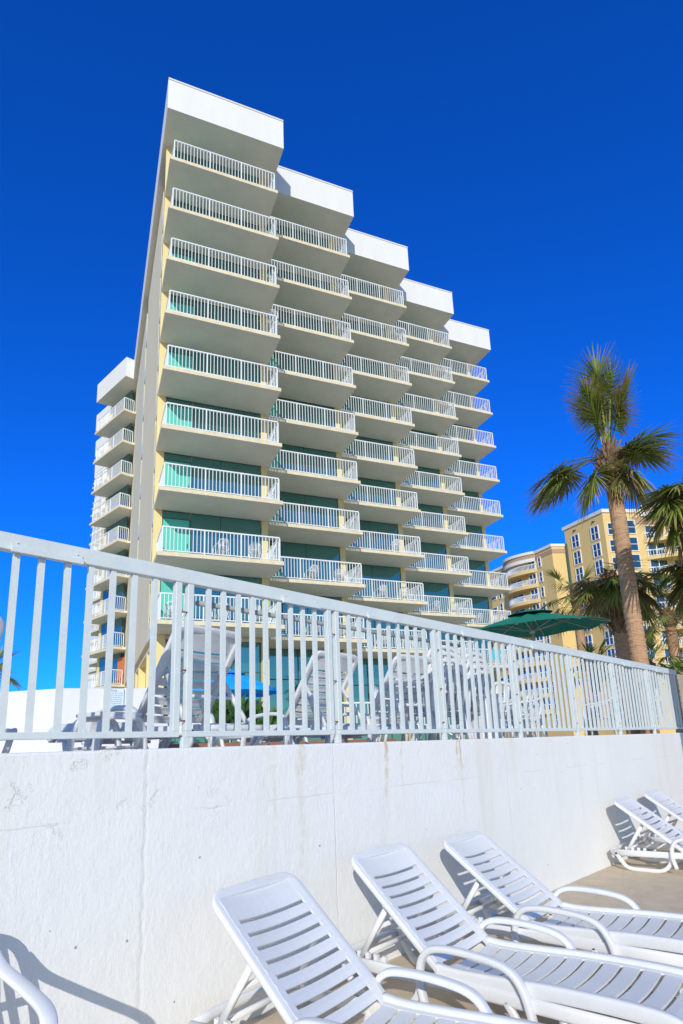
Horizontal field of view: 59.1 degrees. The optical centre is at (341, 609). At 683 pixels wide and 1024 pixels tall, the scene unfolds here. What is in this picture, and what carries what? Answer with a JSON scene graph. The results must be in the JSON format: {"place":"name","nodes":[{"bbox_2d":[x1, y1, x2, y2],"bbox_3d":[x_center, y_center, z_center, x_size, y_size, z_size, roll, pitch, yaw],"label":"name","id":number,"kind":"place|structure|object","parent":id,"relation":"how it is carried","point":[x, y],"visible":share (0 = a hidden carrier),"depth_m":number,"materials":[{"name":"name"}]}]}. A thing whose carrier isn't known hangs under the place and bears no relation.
{"place":"outdoors","nodes":[
{"label":"outdoors","id":0,"kind":"place"},
{"bbox_2d":[0,0,682,691],"label":"sky","id":1,"kind":"structure","parent":0,"point":[525,157],"materials":[{"name":"blue"}]},
{"bbox_2d":[240,849,682,1023],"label":"patio","id":2,"kind":"structure","parent":0,"point":[663,892],"depth_m":5.90,"materials":[{"name":"concrete"}]},
{"bbox_2d":[0,949,57,1023],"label":"sun lounger","id":3,"kind":"object","parent":2,"relation":"on","point":[35,998],"visible":1,"depth_m":2.43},
{"bbox_2d":[188,872,543,1023],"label":"sun lounger","id":4,"kind":"object","parent":2,"relation":"on","point":[233,906],"visible":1,"depth_m":3.16,"materials":[{"name":"white plastic"}]},
{"bbox_2d":[339,843,682,1023],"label":"sun lounger","id":5,"kind":"object","parent":2,"relation":"on","point":[486,972],"visible":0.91,"depth_m":3.63,"materials":[{"name":"white plastic"}]},
{"bbox_2d":[435,831,682,996],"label":"sun lounger","id":6,"kind":"object","parent":2,"relation":"on","point":[600,936],"visible":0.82,"depth_m":4.55,"materials":[{"name":"white plastic"}]},
{"bbox_2d":[610,796,682,872],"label":"sun lounger","id":7,"kind":"object","parent":2,"relation":"on","point":[627,805],"visible":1,"depth_m":7.49,"materials":[{"name":"white plastic"}]},
{"bbox_2d":[641,790,682,851],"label":"sun lounger","id":8,"kind":"object","parent":2,"relation":"on","point":[657,797],"visible":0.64,"depth_m":8.50,"materials":[{"name":"white plastic"}]},
{"bbox_2d":[669,674,682,732],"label":"tan wall","id":9,"kind":"structure","parent":0,"point":[679,681],"depth_m":11.35,"materials":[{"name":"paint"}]},
{"bbox_3d":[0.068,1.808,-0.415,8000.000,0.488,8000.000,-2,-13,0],"label":"ground","id":10,"kind":"structure","parent":0,"visible":0},
{"bbox_2d":[0,733,682,1023],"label":"seawall","id":11,"kind":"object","parent":10,"relation":"on","point":[119,869],"visible":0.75,"depth_m":3.83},
{"bbox_2d":[0,531,682,747],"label":"metal fence","id":12,"kind":"object","parent":11,"relation":"on","point":[41,550],"visible":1,"depth_m":4.65,"materials":[{"name":"metal"}]},
{"bbox_2d":[538,561,606,735],"bbox_3d":[7.630,1.974,18.804,2.653,7.229,2.790,-2,-13,0],"label":"palm tree","id":13,"kind":"object","parent":10,"relation":"on","point":[580,635],"visible":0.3,"depth_m":19.18,"materials":[{"name":"green plant"}]},
{"bbox_2d":[490,505,682,737],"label":"condominium","id":14,"kind":"structure","parent":10,"relation":"on","point":[577,553],"depth_m":104.89,"materials":[{"name":"paint"}]},
{"bbox_2d":[646,543,665,555],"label":"window","id":15,"kind":"structure","parent":14,"relation":"in","point":[659,545],"depth_m":100.52,"materials":[{"name":"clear glass"}]},
{"bbox_2d":[649,560,668,572],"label":"window","id":16,"kind":"structure","parent":14,"relation":"in","point":[652,563],"depth_m":99.90,"materials":[{"name":"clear glass"}]},
{"bbox_2d":[522,342,682,733],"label":"palm tree","id":17,"kind":"object","parent":10,"relation":"on","point":[612,466],"visible":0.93,"depth_m":11.95,"materials":[{"name":"green plant"}]},
{"bbox_2d":[556,559,675,733],"bbox_3d":[6.173,1.675,12.992,2.444,5.316,2.582,-14,-18,42],"label":"palm tree","id":18,"kind":"object","parent":10,"relation":"on","point":[606,602],"visible":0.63,"depth_m":13.13,"materials":[{"name":"green plant"}]},
{"bbox_2d":[629,477,682,568],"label":"palm tree","id":19,"kind":"object","parent":10,"relation":"on","point":[666,501],"visible":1,"depth_m":10.11,"materials":[{"name":"green plant"}]},
{"bbox_2d":[636,556,682,621],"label":"palm tree","id":20,"kind":"object","parent":10,"relation":"on","point":[676,592],"visible":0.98,"depth_m":12.59,"materials":[{"name":"green plant"}]},
{"bbox_2d":[643,564,682,674],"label":"palm tree","id":21,"kind":"object","parent":10,"relation":"on","point":[667,622],"visible":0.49,"depth_m":16.83,"materials":[{"name":"green plant"}]},
{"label":"pool deck","id":22,"kind":"structure","parent":0,"visible":0},
{"bbox_2d":[0,617,17,752],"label":"sun lounger","id":23,"kind":"object","parent":22,"relation":"on","point":[7,746],"visible":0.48,"depth_m":3.82,"materials":[{"name":"white plastic"}]},
{"bbox_2d":[0,645,23,690],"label":"palmetto","id":24,"kind":"object","parent":22,"relation":"on","point":[14,683],"visible":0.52,"depth_m":15.78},
{"bbox_2d":[0,688,161,752],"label":"parapet wall","id":25,"kind":"structure","parent":22,"relation":"on","point":[43,718],"depth_m":8.00,"materials":[{"name":"paint"}]},
{"bbox_2d":[103,689,123,706],"bbox_3d":[-3.087,1.227,8.164,0.260,0.290,0.016,3,-14,-22],"label":"pool sign","id":26,"kind":"object","parent":25,"relation":"attached to","point":[117,697],"visible":0.57,"depth_m":8.18,"materials":[{"name":"white"}]},
{"bbox_2d":[66,711,147,750],"bbox_3d":[-1.701,0.934,4.388,0.369,0.351,0.440,-11,-16,35],"label":"side table","id":27,"kind":"object","parent":22,"relation":"on","point":[97,718],"visible":0.54,"depth_m":4.33,"materials":[{"name":"white plastic"}]},
{"bbox_2d":[47,624,269,750],"bbox_3d":[-1.644,0.774,5.190,2.236,1.017,0.787,-12,-16,37],"label":"sun lounger","id":28,"kind":"object","parent":22,"relation":"on","point":[161,723],"visible":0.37,"depth_m":4.85,"materials":[{"name":"white plastic"}]},
{"bbox_2d":[192,694,262,742],"bbox_3d":[-2.661,2.812,14.347,2.001,1.646,1.959,-2,-13,0],"label":"shrub","id":29,"kind":"object","parent":22,"relation":"on","point":[230,708],"visible":0.33,"depth_m":14.06,"materials":[{"name":"green plant"}]},
{"bbox_2d":[192,669,276,742],"bbox_3d":[-3.144,2.852,17.020,2.738,2.370,2.738,6,-15,-33],"label":"umbrella","id":30,"kind":"object","parent":22,"relation":"on","point":[230,678],"visible":0.41,"depth_m":16.66,"materials":[{"name":"blue fabric"}]},
{"bbox_2d":[168,739,395,747],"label":"pool kerb","id":31,"kind":"structure","parent":22,"relation":"on","point":[263,743],"depth_m":11.29,"materials":[{"name":"concrete"}]},
{"bbox_2d":[205,650,381,746],"bbox_3d":[-0.599,1.089,6.729,2.236,1.017,0.787,-14,-17,42],"label":"sun lounger","id":32,"kind":"object","parent":22,"relation":"on","point":[243,740],"visible":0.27,"depth_m":6.34,"materials":[{"name":"white plastic"}]},
{"bbox_2d":[81,77,518,743],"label":"hotel tower","id":33,"kind":"structure","parent":22,"relation":"on","point":[331,421],"depth_m":32.66,"materials":[{"name":"paint"}]},
{"bbox_2d":[98,653,120,686],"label":"window","id":34,"kind":"structure","parent":33,"relation":"in","point":[115,657],"depth_m":46.52,"materials":[{"name":"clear glass"}]},
{"bbox_2d":[100,617,122,649],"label":"window","id":35,"kind":"structure","parent":33,"relation":"in","point":[118,622],"depth_m":46.95,"materials":[{"name":"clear glass"}]},
{"bbox_2d":[102,583,123,613],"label":"window","id":36,"kind":"structure","parent":33,"relation":"in","point":[119,588],"depth_m":47.50,"materials":[{"name":"clear glass"}]},
{"bbox_2d":[106,517,126,542],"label":"window","id":37,"kind":"structure","parent":33,"relation":"in","point":[123,522],"depth_m":49.05,"materials":[{"name":"clear glass"}]},
{"bbox_2d":[108,485,128,510],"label":"window","id":38,"kind":"structure","parent":33,"relation":"in","point":[123,499],"depth_m":49.53,"materials":[{"name":"clear glass"}]},
{"bbox_2d":[109,454,129,479],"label":"window","id":39,"kind":"structure","parent":33,"relation":"in","point":[127,458],"depth_m":50.19,"materials":[{"name":"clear glass"}]},
{"bbox_2d":[117,657,124,684],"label":"door panel","id":40,"kind":"structure","parent":33,"relation":"in","point":[121,661],"depth_m":45.33,"materials":[{"name":"orange"}]},
{"bbox_2d":[111,423,130,445],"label":"window","id":41,"kind":"structure","parent":33,"relation":"in","point":[126,436],"depth_m":50.66,"materials":[{"name":"grey glass"}]},
{"bbox_2d":[113,390,132,416],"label":"window","id":42,"kind":"structure","parent":33,"relation":"in","point":[130,395],"depth_m":51.41,"materials":[{"name":"grey glass"}]},
{"bbox_2d":[160,581,184,619],"bbox_3d":[-7.158,-0.203,25.746,1.150,2.180,0.030,3,-14,-22],"label":"door panel","id":43,"kind":"structure","parent":33,"relation":"in","point":[167,587],"depth_m":25.73,"materials":[{"name":"teal"}]},
{"bbox_2d":[163,518,188,552],"bbox_3d":[-7.255,-2.900,26.348,1.150,2.180,0.065,3,-14,-22],"label":"door panel","id":44,"kind":"structure","parent":33,"relation":"in","point":[166,522],"depth_m":26.43,"materials":[{"name":"teal"}]},
{"bbox_2d":[165,460,190,488],"bbox_3d":[-7.357,-5.593,26.967,1.150,2.180,0.065,3,-14,-22],"label":"door panel","id":45,"kind":"structure","parent":33,"relation":"in","point":[171,469],"depth_m":27.07,"materials":[{"name":"teal"}]},
{"bbox_2d":[167,405,191,426],"bbox_3d":[-7.463,-8.282,27.602,1.150,2.180,0.030,3,-14,-22],"label":"door panel","id":46,"kind":"structure","parent":33,"relation":"in","point":[169,407],"depth_m":27.74,"materials":[{"name":"teal"}]},
{"bbox_2d":[168,352,192,369],"bbox_3d":[-7.565,-10.975,28.220,1.150,2.180,0.030,3,-14,-22],"label":"door panel","id":47,"kind":"structure","parent":33,"relation":"in","point":[185,358],"depth_m":28.39,"materials":[{"name":"teal"}]},
{"bbox_2d":[170,301,193,314],"bbox_3d":[-7.667,-13.668,28.839,1.150,2.180,0.030,3,-14,-22],"label":"door panel","id":48,"kind":"structure","parent":33,"relation":"in","point":[172,306],"depth_m":29.01,"materials":[{"name":"teal"}]},
{"bbox_2d":[160,575,261,623],"bbox_3d":[-5.671,-0.262,26.395,4.460,2.595,0.091,3,-14,-22],"label":"window","id":49,"kind":"structure","parent":33,"relation":"in","point":[201,591],"depth_m":26.59,"materials":[{"name":"teal glass"}]},
{"bbox_2d":[162,510,261,558],"bbox_3d":[-5.773,-2.955,27.014,4.460,2.595,0.091,3,-14,-22],"label":"window","id":50,"kind":"structure","parent":33,"relation":"in","point":[198,521],"depth_m":27.22,"materials":[{"name":"teal glass"}]},
{"bbox_2d":[164,453,260,497],"bbox_3d":[-5.875,-5.648,27.632,4.460,2.595,0.091,3,-14,-22],"label":"window","id":51,"kind":"structure","parent":33,"relation":"in","point":[199,462],"depth_m":27.86,"materials":[{"name":"teal glass"}]},
{"bbox_2d":[165,639,260,743],"bbox_3d":[-5.413,3.642,25.821,4.100,4.935,0.081,3,-14,-22],"label":"lobby window","id":52,"kind":"structure","parent":33,"relation":"in","point":[244,645],"depth_m":26.48,"materials":[{"name":"teal glass"}]},
{"bbox_2d":[166,398,260,438],"bbox_3d":[-5.976,-8.341,28.251,4.460,2.595,0.091,3,-14,-22],"label":"window","id":53,"kind":"structure","parent":33,"relation":"in","point":[209,414],"depth_m":28.51,"materials":[{"name":"teal glass"}]},
{"bbox_2d":[169,347,259,382],"bbox_3d":[-6.078,-11.034,28.869,4.460,2.595,0.091,3,-14,-22],"label":"window","id":54,"kind":"structure","parent":33,"relation":"in","point":[179,351],"depth_m":29.15,"materials":[{"name":"teal glass"}]},
{"bbox_2d":[170,295,259,329],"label":"window","id":55,"kind":"structure","parent":33,"relation":"in","point":[200,310],"depth_m":29.78,"materials":[{"name":"teal glass"}]},
{"bbox_2d":[173,200,257,229],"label":"window","id":56,"kind":"structure","parent":33,"relation":"in","point":[192,208],"depth_m":30.90,"materials":[{"name":"teal glass"}]},
{"bbox_2d":[172,246,259,279],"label":"window","id":57,"kind":"structure","parent":33,"relation":"in","point":[236,268],"depth_m":30.39,"materials":[{"name":"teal glass"}]},
{"bbox_2d":[175,150,257,183],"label":"window","id":58,"kind":"structure","parent":33,"relation":"in","point":[226,170],"depth_m":31.61,"materials":[{"name":"teal glass"}]},
{"bbox_2d":[265,222,327,247],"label":"window","id":59,"kind":"structure","parent":33,"relation":"in","point":[281,227],"depth_m":35.87,"materials":[{"name":"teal glass"}]},
{"bbox_2d":[267,267,329,290],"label":"window","id":60,"kind":"structure","parent":33,"relation":"in","point":[282,272],"depth_m":35.20,"materials":[{"name":"teal glass"}]},
{"bbox_2d":[270,308,331,334],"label":"window","id":61,"kind":"structure","parent":33,"relation":"in","point":[280,315],"depth_m":34.60,"materials":[{"name":"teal glass"}]},
{"bbox_2d":[272,352,332,379],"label":"window","id":62,"kind":"structure","parent":33,"relation":"in","point":[291,362],"depth_m":33.94,"materials":[{"name":"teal glass"}]},
{"bbox_2d":[268,541,340,581],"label":"window","id":63,"kind":"structure","parent":33,"relation":"in","point":[288,549],"depth_m":31.41,"materials":[{"name":"teal glass"}]},
{"bbox_2d":[270,491,338,528],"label":"window","id":64,"kind":"structure","parent":33,"relation":"in","point":[285,497],"depth_m":32.02,"materials":[{"name":"teal glass"}]},
{"bbox_2d":[275,397,334,426],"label":"window","id":65,"kind":"structure","parent":33,"relation":"in","point":[292,410],"depth_m":33.33,"materials":[{"name":"teal glass"}]},
{"bbox_2d":[269,649,343,741],"bbox_3d":[-1.774,4.449,29.932,4.100,4.935,0.080,3,-14,-22],"label":"lobby window","id":66,"kind":"structure","parent":33,"relation":"in","point":[272,652],"depth_m":29.78,"materials":[{"name":"teal glass"}]},
{"bbox_2d":[279,444,336,476],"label":"window","id":67,"kind":"structure","parent":33,"relation":"in","point":[290,456],"depth_m":32.71,"materials":[{"name":"teal glass"}]},
{"bbox_2d":[282,596,342,637],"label":"window","id":68,"kind":"structure","parent":33,"relation":"in","point":[296,609],"depth_m":30.53,"materials":[{"name":"teal glass"}]},
{"bbox_2d":[337,277,383,298],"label":"window","id":69,"kind":"structure","parent":33,"relation":"in","point":[366,287],"depth_m":40.10,"materials":[{"name":"grey glass"}]},
{"bbox_2d":[341,318,385,337],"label":"window","id":70,"kind":"structure","parent":33,"relation":"in","point":[367,326],"depth_m":39.43,"materials":[{"name":"grey glass"}]},
{"bbox_2d":[343,356,387,377],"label":"window","id":71,"kind":"structure","parent":33,"relation":"in","point":[354,360],"depth_m":38.75,"materials":[{"name":"teal glass"}]},
{"bbox_2d":[344,395,390,418],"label":"window","id":72,"kind":"structure","parent":33,"relation":"in","point":[383,412],"depth_m":38.10,"materials":[{"name":"teal glass"}]},
{"bbox_2d":[342,475,396,506],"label":"window","id":73,"kind":"structure","parent":33,"relation":"in","point":[370,482],"depth_m":36.89,"materials":[{"name":"teal glass"}]},
{"bbox_2d":[346,436,392,460],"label":"window","id":74,"kind":"structure","parent":33,"relation":"in","point":[358,438],"depth_m":37.50,"materials":[{"name":"teal glass"}]},
{"bbox_2d":[344,518,398,551],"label":"window","id":75,"kind":"structure","parent":33,"relation":"in","point":[364,525],"depth_m":36.22,"materials":[{"name":"teal glass"}]},
{"bbox_2d":[346,563,401,599],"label":"window","id":76,"kind":"structure","parent":33,"relation":"in","point":[368,571],"depth_m":35.63,"materials":[{"name":"teal glass"}]},
{"bbox_2d":[353,612,404,648],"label":"window","id":77,"kind":"structure","parent":33,"relation":"in","point":[373,622],"depth_m":34.91,"materials":[{"name":"blue glass"}]},
{"bbox_2d":[353,659,408,740],"bbox_3d":[1.871,5.256,34.047,4.100,4.935,0.080,3,-14,-22],"label":"lobby window","id":78,"kind":"structure","parent":33,"relation":"in","point":[365,661],"depth_m":34.07,"materials":[{"name":"teal glass"}]},
{"bbox_2d":[390,321,427,339],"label":"window","id":79,"kind":"structure","parent":33,"relation":"in","point":[419,329],"depth_m":44.27,"materials":[{"name":"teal glass"}]},
{"bbox_2d":[396,359,431,375],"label":"window","id":80,"kind":"structure","parent":33,"relation":"in","point":[401,361],"depth_m":43.57,"materials":[{"name":"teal glass"}]},
{"bbox_2d":[395,394,434,411],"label":"window","id":81,"kind":"structure","parent":33,"relation":"in","point":[417,406],"depth_m":42.88,"materials":[{"name":"teal glass"}]},
{"bbox_2d":[399,430,437,449],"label":"window","id":82,"kind":"structure","parent":33,"relation":"in","point":[409,435],"depth_m":42.31,"materials":[{"name":"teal glass"}]},
{"bbox_2d":[402,467,440,487],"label":"window","id":83,"kind":"structure","parent":33,"relation":"in","point":[413,478],"depth_m":41.73,"materials":[{"name":"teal glass"}]},
{"bbox_2d":[401,501,443,528],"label":"window","id":84,"kind":"structure","parent":33,"relation":"in","point":[426,508],"depth_m":41.10,"materials":[{"name":"teal glass"}]},
{"bbox_2d":[404,541,447,570],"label":"window","id":85,"kind":"structure","parent":33,"relation":"in","point":[425,547],"depth_m":40.46,"materials":[{"name":"teal glass"}]},
{"bbox_2d":[406,581,450,613],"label":"window","id":86,"kind":"structure","parent":33,"relation":"in","point":[432,589],"depth_m":39.83,"materials":[{"name":"teal glass"}]},
{"bbox_2d":[409,627,453,650],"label":"window","id":87,"kind":"structure","parent":33,"relation":"in","point":[410,628],"depth_m":38.96,"materials":[{"name":"blue glass"}]},
{"bbox_2d":[415,674,458,740],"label":"lobby window","id":88,"kind":"structure","parent":33,"relation":"in","point":[424,735],"depth_m":37.85,"materials":[{"name":"teal glass"}]},
{"bbox_2d":[436,357,465,374],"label":"window","id":89,"kind":"structure","parent":33,"relation":"in","point":[447,362],"depth_m":48.44,"materials":[{"name":"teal glass"}]},
{"bbox_2d":[440,392,469,406],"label":"window","id":90,"kind":"structure","parent":33,"relation":"in","point":[445,399],"depth_m":47.76,"materials":[{"name":"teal glass"}]},
{"bbox_2d":[442,424,472,440],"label":"window","id":91,"kind":"structure","parent":33,"relation":"in","point":[451,428],"depth_m":47.12,"materials":[{"name":"teal glass"}]},
{"bbox_2d":[446,458,476,475],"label":"window","id":92,"kind":"structure","parent":33,"relation":"in","point":[462,459],"depth_m":46.53,"materials":[{"name":"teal glass"}]},
{"bbox_2d":[445,488,479,510],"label":"window","id":93,"kind":"structure","parent":33,"relation":"in","point":[470,494],"depth_m":45.93,"materials":[{"name":"teal glass"}]},
{"bbox_2d":[448,523,482,547],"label":"window","id":94,"kind":"structure","parent":33,"relation":"in","point":[470,529],"depth_m":45.28,"materials":[{"name":"teal glass"}]},
{"bbox_2d":[451,558,486,585],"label":"window","id":95,"kind":"structure","parent":33,"relation":"in","point":[473,565],"depth_m":44.65,"materials":[{"name":"teal glass"}]},
{"bbox_2d":[454,595,490,624],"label":"window","id":96,"kind":"structure","parent":33,"relation":"in","point":[477,602],"depth_m":44.03,"materials":[{"name":"teal glass"}]},
{"bbox_2d":[457,635,492,664],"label":"window","id":97,"kind":"structure","parent":33,"relation":"in","point":[458,637],"depth_m":43.35,"materials":[{"name":"teal glass"}]},
{"bbox_2d":[296,654,459,743],"bbox_3d":[0.314,1.162,7.201,0.787,1.017,2.236,10,-17,-42],"label":"sun lounger","id":98,"kind":"object","parent":22,"relation":"on","point":[370,737],"visible":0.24,"depth_m":6.77,"materials":[{"name":"white plastic"}]},
{"bbox_2d":[374,686,421,741],"bbox_3d":[0.800,1.554,8.769,0.652,0.926,0.611,-5,-13,14],"label":"resin chair","id":99,"kind":"object","parent":22,"relation":"on","point":[376,690],"visible":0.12,"depth_m":8.85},
{"bbox_2d":[401,679,463,740],"bbox_3d":[1.109,1.296,7.693,0.611,0.926,0.652,9,-17,-40],"label":"resin chair","id":100,"kind":"object","parent":22,"relation":"on","point":[460,734],"visible":0.02,"depth_m":7.60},
{"bbox_2d":[403,665,471,740],"bbox_3d":[1.128,1.161,7.109,0.611,0.926,0.652,6,-15,-30],"label":"resin chair","id":101,"kind":"object","parent":22,"relation":"on","point":[448,700],"visible":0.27,"depth_m":6.98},
{"bbox_2d":[402,658,467,740],"bbox_3d":[1.107,1.086,7.158,0.611,0.926,0.652,6,-15,-30],"label":"resin chair","id":102,"kind":"object","parent":101,"relation":"on","point":[430,675],"visible":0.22,"depth_m":7.00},
{"bbox_2d":[342,702,541,738],"bbox_3d":[3.763,4.182,22.175,9.055,1.578,0.257,3,-14,-22],"label":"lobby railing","id":103,"kind":"object","parent":22,"relation":"on","point":[356,703],"visible":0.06,"depth_m":21.55,"materials":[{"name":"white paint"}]},
{"bbox_2d":[447,671,499,738],"bbox_3d":[1.622,1.288,7.743,0.611,0.926,0.652,9,-17,-40],"label":"resin chair","id":104,"kind":"object","parent":22,"relation":"on","point":[477,693],"visible":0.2,"depth_m":7.56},
{"bbox_2d":[449,664,490,736],"bbox_3d":[1.596,1.212,7.788,0.611,0.926,0.652,9,-17,-40],"label":"resin chair","id":105,"kind":"object","parent":104,"relation":"on","point":[474,666],"visible":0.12,"depth_m":7.58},
{"bbox_2d":[470,692,501,738],"bbox_3d":[1.853,1.425,7.820,0.420,0.665,0.420,-2,-13,0],"label":"sun lounger","id":106,"kind":"object","parent":22,"relation":"on","point":[483,735],"visible":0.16,"depth_m":7.65,"materials":[{"name":"white paint"}]},
{"bbox_2d":[495,681,518,737],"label":"resin chair","id":107,"kind":"object","parent":22,"relation":"on","point":[502,683],"visible":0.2,"depth_m":9.06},
{"bbox_2d":[500,688,546,737],"bbox_3d":[3.091,1.818,10.294,0.652,0.926,0.611,2,-13,-16],"label":"resin chair","id":108,"kind":"object","parent":22,"relation":"on","point":[529,718],"visible":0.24,"depth_m":10.34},
{"bbox_2d":[464,608,610,736],"bbox_3d":[3.546,1.164,10.938,2.544,2.447,2.549,8,-17,-39],"label":"umbrella","id":109,"kind":"object","parent":22,"relation":"on","point":[532,623],"visible":0.89,"depth_m":11.26,"materials":[{"name":"teal fabric"}]},
{"bbox_2d":[563,631,619,691],"bbox_3d":[6.648,1.374,15.745,1.834,1.581,1.995,-2,-13,0],"label":"palmetto","id":110,"kind":"object","parent":22,"relation":"on","point":[590,649],"visible":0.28,"depth_m":15.53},
{"bbox_2d":[582,689,618,735],"bbox_3d":[4.979,2.016,11.468,0.652,0.926,0.611,-11,-15,33],"label":"resin chair","id":111,"kind":"object","parent":22,"relation":"on","point":[615,732],"visible":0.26,"depth_m":11.36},
{"bbox_2d":[646,638,682,688],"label":"palmetto","id":112,"kind":"object","parent":22,"relation":"on","point":[650,645],"visible":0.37,"depth_m":15.05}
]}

